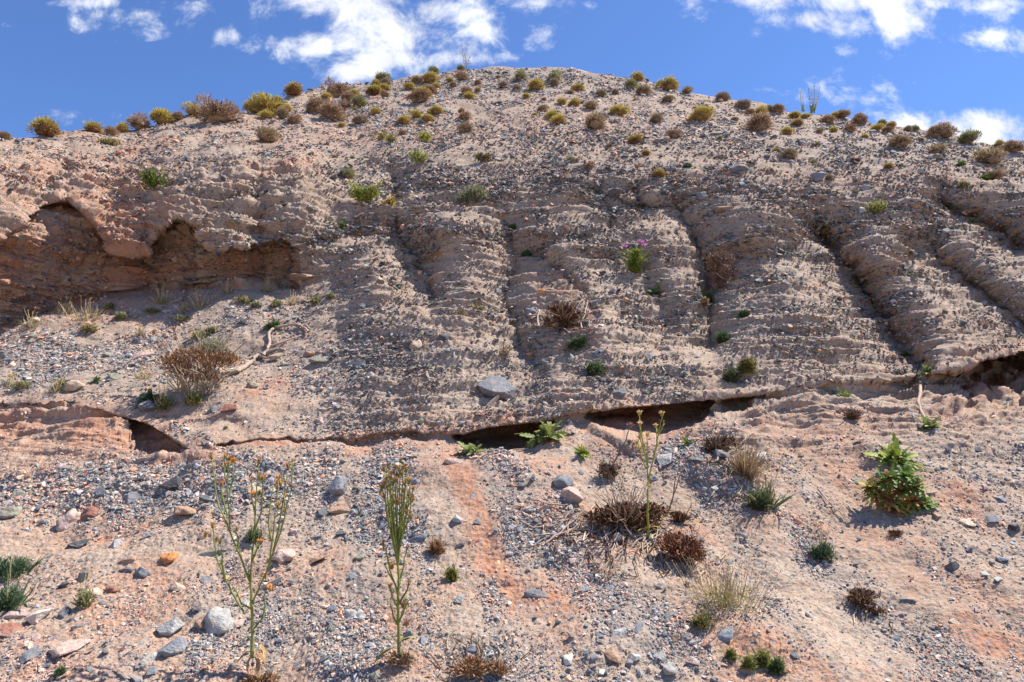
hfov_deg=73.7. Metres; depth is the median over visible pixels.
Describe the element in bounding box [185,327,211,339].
plant
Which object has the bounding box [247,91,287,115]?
cushion shrub
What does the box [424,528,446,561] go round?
clump
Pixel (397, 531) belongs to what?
flowering stalk
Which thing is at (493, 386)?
boulder
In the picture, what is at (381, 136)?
leafy bush
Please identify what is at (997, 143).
cushion shrub
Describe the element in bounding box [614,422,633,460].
dry stalk
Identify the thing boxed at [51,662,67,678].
green tuft
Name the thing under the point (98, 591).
stone
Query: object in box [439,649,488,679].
dead clump
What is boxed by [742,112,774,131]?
cushion shrub
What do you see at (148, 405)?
stone
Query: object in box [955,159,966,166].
green tuft
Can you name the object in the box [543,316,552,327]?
dead clump
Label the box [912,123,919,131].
cushion shrub
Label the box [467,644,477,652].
stone
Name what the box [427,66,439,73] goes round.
cushion shrub
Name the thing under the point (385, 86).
cushion shrub
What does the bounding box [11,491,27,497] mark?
stone
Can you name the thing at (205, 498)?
stone
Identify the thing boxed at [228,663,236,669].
stone
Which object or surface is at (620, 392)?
stone
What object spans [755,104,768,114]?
cushion shrub
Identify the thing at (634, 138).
cushion shrub
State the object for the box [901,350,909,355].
green tuft
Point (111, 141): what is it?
green tuft
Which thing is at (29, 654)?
stone
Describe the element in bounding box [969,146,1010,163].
cushion shrub
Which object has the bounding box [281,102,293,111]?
cushion shrub
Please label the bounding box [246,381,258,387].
stone
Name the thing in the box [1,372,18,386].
dry grass tuft
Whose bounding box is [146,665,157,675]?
stone
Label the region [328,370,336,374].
stone
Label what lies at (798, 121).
cushion shrub
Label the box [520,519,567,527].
dead twig
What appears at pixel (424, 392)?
stone
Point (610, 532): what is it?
dead twig
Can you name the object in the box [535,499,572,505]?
dead twig
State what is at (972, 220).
leafy rosette
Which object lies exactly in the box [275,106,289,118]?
cushion shrub
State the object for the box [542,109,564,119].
cushion shrub
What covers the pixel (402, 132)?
cushion shrub
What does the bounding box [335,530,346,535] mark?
stone
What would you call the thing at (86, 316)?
dry grass tuft
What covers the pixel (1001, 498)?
stone
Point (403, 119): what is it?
cushion shrub
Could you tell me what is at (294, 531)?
stone
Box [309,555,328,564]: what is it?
stone
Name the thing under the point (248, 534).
green tuft
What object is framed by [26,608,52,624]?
stone
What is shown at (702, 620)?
green tuft
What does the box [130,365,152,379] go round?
dry grass tuft
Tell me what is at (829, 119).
cushion shrub
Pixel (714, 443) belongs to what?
dead clump
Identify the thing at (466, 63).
tall weed
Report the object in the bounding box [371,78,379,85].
cushion shrub
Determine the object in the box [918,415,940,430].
leafy rosette
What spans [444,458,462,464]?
stone
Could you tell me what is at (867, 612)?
twig tangle
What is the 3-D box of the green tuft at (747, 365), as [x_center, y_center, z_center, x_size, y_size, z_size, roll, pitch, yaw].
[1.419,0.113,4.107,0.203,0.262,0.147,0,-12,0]
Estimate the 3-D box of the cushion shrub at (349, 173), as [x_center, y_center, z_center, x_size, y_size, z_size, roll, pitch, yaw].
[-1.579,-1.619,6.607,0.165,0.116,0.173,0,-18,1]
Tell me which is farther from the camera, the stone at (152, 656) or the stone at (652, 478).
the stone at (652, 478)
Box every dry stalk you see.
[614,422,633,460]
[668,463,680,513]
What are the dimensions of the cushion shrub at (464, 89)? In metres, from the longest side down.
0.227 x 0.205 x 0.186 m
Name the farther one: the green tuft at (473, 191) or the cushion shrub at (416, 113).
the cushion shrub at (416, 113)
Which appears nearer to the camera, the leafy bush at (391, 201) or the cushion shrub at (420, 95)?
the leafy bush at (391, 201)
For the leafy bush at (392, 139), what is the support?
on the hillside
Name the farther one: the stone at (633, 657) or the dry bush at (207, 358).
the dry bush at (207, 358)
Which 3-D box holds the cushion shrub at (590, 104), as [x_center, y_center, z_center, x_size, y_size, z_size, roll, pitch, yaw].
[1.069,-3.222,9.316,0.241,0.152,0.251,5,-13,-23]
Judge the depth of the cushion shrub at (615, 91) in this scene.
10.48 m
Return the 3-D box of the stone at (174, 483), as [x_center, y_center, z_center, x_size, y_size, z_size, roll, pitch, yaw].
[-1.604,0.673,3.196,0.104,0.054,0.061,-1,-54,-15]
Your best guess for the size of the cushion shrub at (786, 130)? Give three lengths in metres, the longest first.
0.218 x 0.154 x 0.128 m
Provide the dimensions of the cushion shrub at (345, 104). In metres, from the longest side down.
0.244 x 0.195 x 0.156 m
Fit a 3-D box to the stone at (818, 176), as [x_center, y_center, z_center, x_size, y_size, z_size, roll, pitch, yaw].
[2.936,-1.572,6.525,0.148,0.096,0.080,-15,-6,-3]
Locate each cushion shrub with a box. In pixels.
[0,131,11,138]
[25,115,62,136]
[83,120,103,132]
[103,125,120,136]
[114,120,129,131]
[126,110,151,129]
[149,106,175,124]
[170,111,183,119]
[179,101,201,115]
[188,92,243,123]
[241,100,251,111]
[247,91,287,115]
[247,101,259,113]
[254,125,284,142]
[256,109,275,118]
[274,95,284,101]
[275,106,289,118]
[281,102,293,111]
[282,81,303,95]
[286,114,303,123]
[304,95,327,112]
[317,100,348,120]
[320,76,350,97]
[320,91,334,99]
[337,122,346,126]
[340,90,355,101]
[340,98,350,108]
[340,167,356,178]
[349,88,359,94]
[349,93,367,106]
[351,114,368,123]
[364,83,383,95]
[370,105,380,114]
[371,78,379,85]
[374,71,392,81]
[379,77,390,84]
[379,82,391,89]
[379,89,389,96]
[397,115,411,123]
[399,129,405,134]
[403,82,414,89]
[404,88,431,102]
[408,109,421,117]
[410,75,421,83]
[414,85,431,95]
[418,114,434,121]
[421,70,438,82]
[422,83,436,93]
[426,104,443,113]
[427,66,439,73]
[431,82,441,87]
[446,76,453,82]
[449,81,457,86]
[454,70,469,80]
[454,120,472,132]
[456,64,464,70]
[458,110,473,119]
[459,85,473,93]
[463,92,477,99]
[497,77,510,87]
[513,85,522,89]
[514,69,527,80]
[522,92,531,97]
[525,77,545,89]
[537,103,549,111]
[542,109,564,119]
[545,69,562,81]
[548,77,558,86]
[549,114,566,124]
[556,96,567,104]
[565,156,574,161]
[569,97,581,106]
[571,82,584,91]
[582,110,607,128]
[583,99,597,108]
[584,161,594,168]
[594,88,606,96]
[609,104,630,115]
[612,87,618,93]
[622,77,638,88]
[626,133,642,143]
[629,70,646,80]
[634,83,655,95]
[641,149,650,154]
[649,112,664,122]
[651,168,666,176]
[654,74,679,91]
[661,94,675,101]
[665,128,682,137]
[681,85,693,92]
[688,103,715,121]
[715,91,731,100]
[730,116,739,121]
[733,98,751,108]
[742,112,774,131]
[744,108,754,115]
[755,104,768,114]
[765,104,772,110]
[771,103,786,112]
[772,147,780,151]
[780,126,795,134]
[781,148,798,158]
[786,110,800,117]
[789,117,804,125]
[799,112,811,117]
[815,127,823,132]
[818,114,836,123]
[822,228,829,235]
[825,173,834,179]
[828,126,837,131]
[830,111,839,117]
[838,109,850,117]
[843,123,858,131]
[852,112,868,123]
[861,133,869,137]
[869,122,883,130]
[877,118,887,125]
[881,125,894,132]
[882,162,894,168]
[884,121,896,126]
[887,134,912,147]
[902,124,912,131]
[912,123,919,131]
[925,120,961,137]
[928,142,948,153]
[956,127,982,143]
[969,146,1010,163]
[985,166,1008,179]
[993,138,1002,146]
[998,139,1023,152]
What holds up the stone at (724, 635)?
on the hillside
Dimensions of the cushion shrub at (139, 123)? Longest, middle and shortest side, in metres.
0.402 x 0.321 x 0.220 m
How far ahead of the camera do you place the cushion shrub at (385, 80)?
11.40 m
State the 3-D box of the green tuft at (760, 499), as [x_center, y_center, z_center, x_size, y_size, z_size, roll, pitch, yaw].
[1.106,0.633,3.019,0.290,0.344,0.266,2,-12,-11]
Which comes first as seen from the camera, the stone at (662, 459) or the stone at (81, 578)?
the stone at (81, 578)
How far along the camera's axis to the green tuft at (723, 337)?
4.69 m
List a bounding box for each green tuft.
[0,544,43,579]
[0,553,36,611]
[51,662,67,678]
[64,574,97,608]
[80,319,97,331]
[96,133,120,145]
[146,371,176,410]
[176,377,204,404]
[190,327,234,352]
[243,526,266,542]
[262,319,281,330]
[337,220,345,227]
[441,556,458,582]
[453,183,490,203]
[520,249,532,256]
[565,332,586,349]
[581,359,605,376]
[683,162,692,167]
[688,599,715,632]
[699,296,712,307]
[702,292,713,302]
[708,329,731,344]
[718,358,743,382]
[719,640,741,661]
[722,445,795,520]
[733,337,762,376]
[734,308,751,317]
[737,640,763,670]
[747,634,782,668]
[767,642,791,674]
[805,515,837,562]
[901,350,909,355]
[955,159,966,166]
[957,180,970,186]
[978,173,992,179]
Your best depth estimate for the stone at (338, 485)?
3.10 m
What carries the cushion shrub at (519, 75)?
on the hillside
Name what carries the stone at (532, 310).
on the hillside
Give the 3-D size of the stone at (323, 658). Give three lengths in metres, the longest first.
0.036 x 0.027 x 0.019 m
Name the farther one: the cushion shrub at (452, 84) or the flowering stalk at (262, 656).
the cushion shrub at (452, 84)
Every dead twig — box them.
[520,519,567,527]
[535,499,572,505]
[545,509,585,543]
[551,515,589,536]
[600,524,620,539]
[616,541,646,554]
[643,529,669,548]
[817,488,851,519]
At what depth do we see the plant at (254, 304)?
5.09 m
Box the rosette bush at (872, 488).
[855,461,939,516]
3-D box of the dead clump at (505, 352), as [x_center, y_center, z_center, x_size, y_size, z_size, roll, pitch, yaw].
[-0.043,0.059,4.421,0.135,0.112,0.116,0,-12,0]
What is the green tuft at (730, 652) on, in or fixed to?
on the hillside
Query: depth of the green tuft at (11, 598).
2.45 m
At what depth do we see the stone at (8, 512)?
3.01 m
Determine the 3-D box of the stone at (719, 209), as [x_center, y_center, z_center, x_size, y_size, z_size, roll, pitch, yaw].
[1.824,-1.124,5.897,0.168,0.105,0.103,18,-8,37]
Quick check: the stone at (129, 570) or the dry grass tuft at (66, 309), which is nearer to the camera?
the stone at (129, 570)
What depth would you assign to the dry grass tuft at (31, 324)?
4.73 m
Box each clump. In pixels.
[239,667,284,681]
[384,645,415,666]
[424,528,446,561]
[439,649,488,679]
[451,307,466,315]
[482,655,511,677]
[496,344,513,357]
[539,294,583,332]
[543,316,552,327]
[580,465,677,533]
[592,454,626,478]
[654,525,711,562]
[669,504,697,521]
[700,251,741,288]
[700,420,744,452]
[721,433,777,479]
[838,576,878,609]
[840,402,866,419]
[851,157,861,161]
[866,606,888,614]
[886,528,903,535]
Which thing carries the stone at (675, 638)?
on the hillside
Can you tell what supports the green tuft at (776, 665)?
on the hillside
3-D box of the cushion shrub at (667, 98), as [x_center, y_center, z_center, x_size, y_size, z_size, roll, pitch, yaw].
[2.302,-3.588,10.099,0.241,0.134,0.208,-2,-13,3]
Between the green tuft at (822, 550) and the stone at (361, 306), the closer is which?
the green tuft at (822, 550)
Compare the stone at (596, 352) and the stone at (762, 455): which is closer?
the stone at (762, 455)
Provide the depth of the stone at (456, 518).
2.89 m
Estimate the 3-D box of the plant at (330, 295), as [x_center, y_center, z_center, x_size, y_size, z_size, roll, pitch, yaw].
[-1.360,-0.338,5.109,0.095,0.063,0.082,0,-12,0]
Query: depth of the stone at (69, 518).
2.99 m
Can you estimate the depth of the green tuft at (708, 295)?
5.27 m
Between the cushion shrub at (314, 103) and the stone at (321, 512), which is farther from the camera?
the cushion shrub at (314, 103)
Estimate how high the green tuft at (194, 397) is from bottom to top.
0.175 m
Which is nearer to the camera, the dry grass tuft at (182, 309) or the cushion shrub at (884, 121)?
the dry grass tuft at (182, 309)
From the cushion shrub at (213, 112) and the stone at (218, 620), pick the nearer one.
the stone at (218, 620)
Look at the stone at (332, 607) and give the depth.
2.44 m
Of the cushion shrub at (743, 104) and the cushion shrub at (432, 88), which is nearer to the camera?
the cushion shrub at (743, 104)
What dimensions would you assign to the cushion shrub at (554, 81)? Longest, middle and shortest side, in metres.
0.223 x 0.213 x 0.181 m
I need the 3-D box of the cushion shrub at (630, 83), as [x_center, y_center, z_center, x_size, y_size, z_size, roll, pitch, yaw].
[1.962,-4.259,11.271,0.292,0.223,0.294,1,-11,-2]
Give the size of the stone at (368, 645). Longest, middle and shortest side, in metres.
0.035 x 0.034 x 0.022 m
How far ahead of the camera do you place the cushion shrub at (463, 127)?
8.04 m
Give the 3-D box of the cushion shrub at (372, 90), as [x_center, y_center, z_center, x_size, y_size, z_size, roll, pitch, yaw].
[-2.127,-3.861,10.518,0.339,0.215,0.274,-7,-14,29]
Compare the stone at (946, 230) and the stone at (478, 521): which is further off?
the stone at (946, 230)
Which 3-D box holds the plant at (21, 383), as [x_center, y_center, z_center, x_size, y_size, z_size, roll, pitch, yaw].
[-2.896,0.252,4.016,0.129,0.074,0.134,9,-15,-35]
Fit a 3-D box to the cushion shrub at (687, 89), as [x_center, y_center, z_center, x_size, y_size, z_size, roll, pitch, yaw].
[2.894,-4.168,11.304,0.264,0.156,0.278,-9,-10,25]
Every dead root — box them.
[201,347,285,388]
[262,323,310,355]
[917,381,925,416]
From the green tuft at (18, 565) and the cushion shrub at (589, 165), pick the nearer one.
the green tuft at (18, 565)
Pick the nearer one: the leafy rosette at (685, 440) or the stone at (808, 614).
the stone at (808, 614)
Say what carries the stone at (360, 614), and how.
on the hillside
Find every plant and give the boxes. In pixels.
[10,380,31,387]
[54,379,70,385]
[104,302,114,311]
[113,311,128,319]
[145,307,160,312]
[174,314,191,321]
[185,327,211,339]
[204,325,219,333]
[233,295,252,303]
[249,301,261,307]
[267,299,282,307]
[308,295,321,303]
[324,293,333,297]
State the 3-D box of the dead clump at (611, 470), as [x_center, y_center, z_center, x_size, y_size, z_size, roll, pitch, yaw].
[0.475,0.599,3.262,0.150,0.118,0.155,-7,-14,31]
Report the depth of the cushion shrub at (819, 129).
8.54 m
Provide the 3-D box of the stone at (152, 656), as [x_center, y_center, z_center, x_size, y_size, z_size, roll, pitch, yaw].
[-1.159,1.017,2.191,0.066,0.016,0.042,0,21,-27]
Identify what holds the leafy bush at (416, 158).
on the hillside
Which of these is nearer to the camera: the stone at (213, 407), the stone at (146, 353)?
the stone at (213, 407)
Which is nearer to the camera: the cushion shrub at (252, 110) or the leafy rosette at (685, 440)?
the leafy rosette at (685, 440)
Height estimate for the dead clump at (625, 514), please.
0.284 m
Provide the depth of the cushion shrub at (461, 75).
11.56 m
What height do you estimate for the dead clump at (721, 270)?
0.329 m
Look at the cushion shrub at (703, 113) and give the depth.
8.80 m
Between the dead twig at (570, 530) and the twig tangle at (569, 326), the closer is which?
the dead twig at (570, 530)
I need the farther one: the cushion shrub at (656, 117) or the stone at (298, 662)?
the cushion shrub at (656, 117)
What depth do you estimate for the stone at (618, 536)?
2.81 m
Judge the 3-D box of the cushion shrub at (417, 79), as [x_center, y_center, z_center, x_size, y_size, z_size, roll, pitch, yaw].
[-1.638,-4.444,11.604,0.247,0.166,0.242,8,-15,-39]
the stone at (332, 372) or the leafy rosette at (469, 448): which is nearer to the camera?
the leafy rosette at (469, 448)
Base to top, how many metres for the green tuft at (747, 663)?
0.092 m
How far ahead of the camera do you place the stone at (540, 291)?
5.07 m
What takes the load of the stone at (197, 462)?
on the hillside
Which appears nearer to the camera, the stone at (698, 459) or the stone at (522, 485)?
the stone at (522, 485)
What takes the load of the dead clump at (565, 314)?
on the hillside
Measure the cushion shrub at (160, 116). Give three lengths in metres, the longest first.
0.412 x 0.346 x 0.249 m
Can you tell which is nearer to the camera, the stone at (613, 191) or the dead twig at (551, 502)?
the dead twig at (551, 502)
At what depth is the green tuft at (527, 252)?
5.65 m
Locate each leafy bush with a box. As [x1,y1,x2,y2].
[139,165,168,190]
[347,179,381,203]
[373,128,388,140]
[379,193,401,207]
[384,132,397,142]
[408,148,429,164]
[417,130,434,142]
[473,150,492,162]
[864,198,889,213]
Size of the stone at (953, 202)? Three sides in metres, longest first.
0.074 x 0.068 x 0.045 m
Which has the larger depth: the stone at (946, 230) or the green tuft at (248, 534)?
the stone at (946, 230)
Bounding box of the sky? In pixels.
[0,0,1023,144]
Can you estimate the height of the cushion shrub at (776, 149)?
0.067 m
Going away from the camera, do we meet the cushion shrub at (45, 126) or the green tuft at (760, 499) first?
the green tuft at (760, 499)
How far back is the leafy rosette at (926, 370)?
4.32 m
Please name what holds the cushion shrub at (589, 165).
on the hillside
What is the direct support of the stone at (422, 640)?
on the hillside
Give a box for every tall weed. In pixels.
[461,42,470,68]
[800,91,804,111]
[808,85,820,112]
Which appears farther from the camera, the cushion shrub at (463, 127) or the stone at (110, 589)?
the cushion shrub at (463, 127)
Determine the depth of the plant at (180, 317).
4.97 m
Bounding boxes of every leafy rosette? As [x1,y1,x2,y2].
[88,375,101,383]
[135,389,158,407]
[454,441,488,455]
[471,301,485,313]
[515,420,567,448]
[573,444,590,460]
[645,283,660,295]
[681,436,692,444]
[833,387,853,398]
[862,432,928,470]
[915,361,932,378]
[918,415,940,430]
[969,217,979,222]
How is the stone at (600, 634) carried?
on the hillside
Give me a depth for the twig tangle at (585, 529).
2.85 m
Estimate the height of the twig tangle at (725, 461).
0.436 m
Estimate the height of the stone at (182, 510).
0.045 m
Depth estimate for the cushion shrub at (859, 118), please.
9.42 m
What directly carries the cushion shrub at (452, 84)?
on the hillside
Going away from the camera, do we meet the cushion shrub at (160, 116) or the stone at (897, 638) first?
the stone at (897, 638)
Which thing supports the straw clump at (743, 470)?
on the hillside
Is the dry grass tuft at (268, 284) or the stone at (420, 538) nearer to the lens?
the stone at (420, 538)
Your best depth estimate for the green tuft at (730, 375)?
4.06 m
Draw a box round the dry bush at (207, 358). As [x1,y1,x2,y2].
[141,317,246,395]
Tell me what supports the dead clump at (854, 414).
on the hillside
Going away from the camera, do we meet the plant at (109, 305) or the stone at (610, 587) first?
the stone at (610, 587)
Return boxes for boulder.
[477,375,515,399]
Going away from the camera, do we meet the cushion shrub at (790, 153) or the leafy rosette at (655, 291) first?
the leafy rosette at (655, 291)
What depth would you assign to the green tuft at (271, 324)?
4.82 m
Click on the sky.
(924, 63)
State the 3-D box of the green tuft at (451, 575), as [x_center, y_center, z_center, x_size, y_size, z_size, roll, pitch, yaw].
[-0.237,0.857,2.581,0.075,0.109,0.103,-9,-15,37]
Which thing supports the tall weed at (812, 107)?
on the hillside
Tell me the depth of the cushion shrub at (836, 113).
9.71 m
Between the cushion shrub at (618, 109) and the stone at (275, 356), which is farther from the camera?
the cushion shrub at (618, 109)
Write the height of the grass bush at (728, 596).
0.204 m
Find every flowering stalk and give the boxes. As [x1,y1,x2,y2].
[203,452,294,674]
[373,457,415,664]
[633,410,664,537]
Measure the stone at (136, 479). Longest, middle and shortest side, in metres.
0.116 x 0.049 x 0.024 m
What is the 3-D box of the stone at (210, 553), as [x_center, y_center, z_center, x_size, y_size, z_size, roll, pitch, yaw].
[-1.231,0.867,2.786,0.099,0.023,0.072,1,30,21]
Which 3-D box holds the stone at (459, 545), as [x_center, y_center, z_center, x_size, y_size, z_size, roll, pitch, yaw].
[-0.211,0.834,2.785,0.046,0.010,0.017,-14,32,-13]
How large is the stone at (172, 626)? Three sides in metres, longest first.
0.108 x 0.065 x 0.063 m
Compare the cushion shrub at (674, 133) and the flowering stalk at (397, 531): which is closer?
the flowering stalk at (397, 531)
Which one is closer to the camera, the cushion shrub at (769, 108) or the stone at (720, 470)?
the stone at (720, 470)
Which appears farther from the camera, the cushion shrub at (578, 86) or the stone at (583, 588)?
the cushion shrub at (578, 86)
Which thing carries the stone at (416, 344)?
on the hillside
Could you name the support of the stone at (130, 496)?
on the hillside
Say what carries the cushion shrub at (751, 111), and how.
on the hillside
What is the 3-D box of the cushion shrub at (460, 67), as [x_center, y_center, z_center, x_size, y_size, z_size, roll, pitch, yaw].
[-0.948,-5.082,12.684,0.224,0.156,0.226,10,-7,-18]
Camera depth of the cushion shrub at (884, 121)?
9.36 m
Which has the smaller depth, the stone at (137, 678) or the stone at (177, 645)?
the stone at (137, 678)
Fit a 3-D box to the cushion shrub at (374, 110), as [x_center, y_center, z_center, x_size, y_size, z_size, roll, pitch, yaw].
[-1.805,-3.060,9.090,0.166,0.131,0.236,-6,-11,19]
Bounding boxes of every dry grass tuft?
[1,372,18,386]
[15,307,43,329]
[45,376,64,392]
[52,297,75,314]
[59,297,110,321]
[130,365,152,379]
[133,325,146,335]
[150,282,174,304]
[177,302,189,311]
[182,286,212,309]
[221,277,240,294]
[256,276,276,292]
[284,289,299,304]
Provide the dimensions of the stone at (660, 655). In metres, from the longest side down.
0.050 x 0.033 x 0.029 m
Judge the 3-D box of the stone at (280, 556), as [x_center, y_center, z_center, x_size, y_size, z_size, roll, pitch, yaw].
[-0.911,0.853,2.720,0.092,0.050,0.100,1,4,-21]
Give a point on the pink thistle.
(632, 265)
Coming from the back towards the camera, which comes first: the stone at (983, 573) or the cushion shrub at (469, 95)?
the cushion shrub at (469, 95)
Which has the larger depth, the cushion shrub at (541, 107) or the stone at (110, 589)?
the cushion shrub at (541, 107)
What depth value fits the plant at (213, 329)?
4.81 m
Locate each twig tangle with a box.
[423,628,535,681]
[519,502,607,570]
[534,297,609,345]
[549,498,707,569]
[582,535,639,584]
[655,525,725,585]
[680,422,788,502]
[853,587,895,629]
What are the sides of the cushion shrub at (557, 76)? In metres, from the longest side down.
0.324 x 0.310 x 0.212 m
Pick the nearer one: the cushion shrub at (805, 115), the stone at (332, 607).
the stone at (332, 607)
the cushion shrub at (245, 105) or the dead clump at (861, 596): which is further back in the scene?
the cushion shrub at (245, 105)
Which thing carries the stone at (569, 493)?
on the hillside
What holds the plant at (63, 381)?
on the hillside
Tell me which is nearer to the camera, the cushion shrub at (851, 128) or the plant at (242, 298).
the plant at (242, 298)
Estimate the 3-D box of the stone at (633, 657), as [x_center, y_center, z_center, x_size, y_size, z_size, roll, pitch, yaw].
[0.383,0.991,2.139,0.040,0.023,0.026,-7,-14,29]
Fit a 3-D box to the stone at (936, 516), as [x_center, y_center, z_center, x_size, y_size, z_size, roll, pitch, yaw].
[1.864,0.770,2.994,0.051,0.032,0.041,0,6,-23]
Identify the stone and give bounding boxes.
[0,506,22,518]
[0,609,30,618]
[0,622,24,636]
[2,327,11,331]
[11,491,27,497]
[15,646,40,669]
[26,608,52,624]
[28,332,37,339]
[30,633,41,641]
[35,501,48,509]
[38,519,48,522]
[47,639,92,656]
[56,508,80,530]
[57,582,68,587]
[59,604,71,616]
[62,380,84,391]
[67,539,90,547]
[69,622,90,630]
[77,570,88,582]
[81,506,99,519]
[87,587,102,596]
[94,486,104,496]
[98,601,111,603]
[103,586,118,593]
[108,373,121,379]
[110,539,123,547]
[117,558,135,563]
[118,649,130,657]
[119,568,133,572]
[125,492,140,503]
[128,476,146,481]
[129,676,142,681]
[133,350,155,359]
[134,567,151,577]
[138,399,157,410]
[139,652,159,663]
[142,533,149,538]
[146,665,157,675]
[156,617,184,636]
[157,636,187,656]
[158,477,181,489]
[159,552,178,563]
[169,582,185,590]
[173,506,195,515]
[183,461,199,468]
[191,604,200,611]
[194,616,204,628]
[199,495,213,502]
[199,547,223,556]
[199,576,211,583]
[204,606,233,634]
[209,404,217,412]
[220,403,236,412]
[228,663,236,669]
[230,511,239,515]
[233,619,244,627]
[239,319,247,323]
[239,599,249,603]
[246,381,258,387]
[247,486,261,492]
[260,576,281,588]
[268,353,282,360]
[272,548,295,563]
[290,529,299,534]
[292,659,301,669]
[303,351,314,356]
[308,357,328,362]
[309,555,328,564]
[316,417,323,423]
[317,508,325,515]
[319,656,329,662]
[327,604,336,611]
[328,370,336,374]
[328,475,347,494]
[328,506,350,513]
[328,621,340,630]
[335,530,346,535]
[344,609,356,619]
[349,573,356,579]
[352,359,365,369]
[354,552,364,560]
[354,609,365,620]
[356,303,366,309]
[364,642,375,647]
[369,671,379,679]
[399,558,406,564]
[405,628,412,638]
[406,534,426,543]
[409,340,421,350]
[411,479,418,484]
[417,418,423,423]
[418,637,426,644]
[420,389,427,394]
[424,330,434,335]
[439,332,449,341]
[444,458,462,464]
[451,515,462,522]
[454,594,464,602]
[455,543,465,547]
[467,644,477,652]
[473,519,481,524]
[486,395,498,405]
[519,483,527,487]
[524,307,536,315]
[524,589,547,598]
[537,289,544,293]
[552,475,573,487]
[560,486,583,503]
[563,653,572,664]
[568,558,576,563]
[579,587,587,592]
[591,348,600,357]
[595,632,603,637]
[604,647,621,663]
[606,604,618,611]
[607,188,621,196]
[607,585,614,590]
[612,532,622,541]
[612,627,626,636]
[613,386,626,396]
[628,653,640,660]
[634,622,642,633]
[644,554,653,561]
[647,664,653,671]
[649,476,658,481]
[653,650,665,660]
[656,453,671,465]
[660,186,672,194]
[663,661,677,674]
[665,611,677,619]
[671,635,679,643]
[685,656,699,665]
[690,457,703,461]
[696,192,706,200]
[713,449,729,457]
[714,206,732,213]
[716,466,724,472]
[717,626,732,642]
[718,178,728,184]
[729,164,748,171]
[755,451,766,460]
[790,652,800,658]
[805,611,813,618]
[811,172,826,180]
[822,559,827,566]
[858,207,865,213]
[862,185,869,190]
[892,635,900,641]
[899,599,916,603]
[926,490,936,495]
[932,513,941,518]
[942,228,950,232]
[944,446,951,451]
[945,561,959,570]
[948,618,959,623]
[949,199,956,204]
[959,518,975,526]
[979,571,988,575]
[981,484,989,489]
[984,515,999,523]
[994,576,1002,581]
[995,496,1006,502]
[995,557,1009,560]
[1008,524,1020,531]
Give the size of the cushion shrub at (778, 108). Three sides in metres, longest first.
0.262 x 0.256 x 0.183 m
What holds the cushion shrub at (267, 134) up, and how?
on the hillside
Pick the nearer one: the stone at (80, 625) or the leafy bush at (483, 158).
the stone at (80, 625)
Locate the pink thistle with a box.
[619,239,647,274]
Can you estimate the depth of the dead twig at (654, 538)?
2.81 m
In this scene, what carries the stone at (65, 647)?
on the hillside
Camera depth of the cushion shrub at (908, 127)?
9.03 m
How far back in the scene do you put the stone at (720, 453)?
3.31 m
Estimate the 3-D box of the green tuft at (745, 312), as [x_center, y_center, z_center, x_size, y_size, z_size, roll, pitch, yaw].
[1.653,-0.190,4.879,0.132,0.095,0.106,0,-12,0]
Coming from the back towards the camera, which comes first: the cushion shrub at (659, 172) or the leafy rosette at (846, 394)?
the cushion shrub at (659, 172)
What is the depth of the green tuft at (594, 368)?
4.12 m
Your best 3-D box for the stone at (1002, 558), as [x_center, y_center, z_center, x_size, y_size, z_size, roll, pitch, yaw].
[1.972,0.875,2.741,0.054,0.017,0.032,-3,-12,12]
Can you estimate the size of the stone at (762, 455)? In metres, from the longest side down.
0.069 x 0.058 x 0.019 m
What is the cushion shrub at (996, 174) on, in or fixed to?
on the hillside
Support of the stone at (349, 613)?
on the hillside
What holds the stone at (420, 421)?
on the hillside
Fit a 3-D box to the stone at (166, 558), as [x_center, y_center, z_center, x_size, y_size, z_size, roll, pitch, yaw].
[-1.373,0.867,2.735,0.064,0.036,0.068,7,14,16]
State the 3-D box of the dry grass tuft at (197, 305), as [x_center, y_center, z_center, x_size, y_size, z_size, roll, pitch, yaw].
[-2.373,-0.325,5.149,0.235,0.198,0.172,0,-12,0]
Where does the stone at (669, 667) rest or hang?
on the hillside
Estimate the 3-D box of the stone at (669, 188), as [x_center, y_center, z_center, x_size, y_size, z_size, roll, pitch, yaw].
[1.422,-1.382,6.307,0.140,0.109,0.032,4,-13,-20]
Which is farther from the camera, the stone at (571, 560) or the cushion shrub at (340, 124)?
the cushion shrub at (340, 124)
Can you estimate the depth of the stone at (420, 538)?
2.82 m
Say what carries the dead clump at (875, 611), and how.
on the hillside
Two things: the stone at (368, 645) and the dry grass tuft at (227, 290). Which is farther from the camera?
the dry grass tuft at (227, 290)
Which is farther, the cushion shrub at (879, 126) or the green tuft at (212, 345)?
the cushion shrub at (879, 126)
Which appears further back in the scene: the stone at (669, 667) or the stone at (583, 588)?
the stone at (583, 588)
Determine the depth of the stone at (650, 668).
2.11 m
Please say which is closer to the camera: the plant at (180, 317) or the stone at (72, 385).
the stone at (72, 385)
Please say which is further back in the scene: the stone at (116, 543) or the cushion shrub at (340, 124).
the cushion shrub at (340, 124)
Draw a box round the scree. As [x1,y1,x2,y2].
[0,105,944,681]
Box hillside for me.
[0,66,1023,681]
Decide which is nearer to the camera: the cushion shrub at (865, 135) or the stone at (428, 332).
the stone at (428, 332)
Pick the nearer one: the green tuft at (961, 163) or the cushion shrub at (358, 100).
the green tuft at (961, 163)
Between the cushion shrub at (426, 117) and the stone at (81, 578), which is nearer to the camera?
the stone at (81, 578)
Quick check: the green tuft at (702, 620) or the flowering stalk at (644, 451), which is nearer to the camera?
the green tuft at (702, 620)
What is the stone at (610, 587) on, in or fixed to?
on the hillside

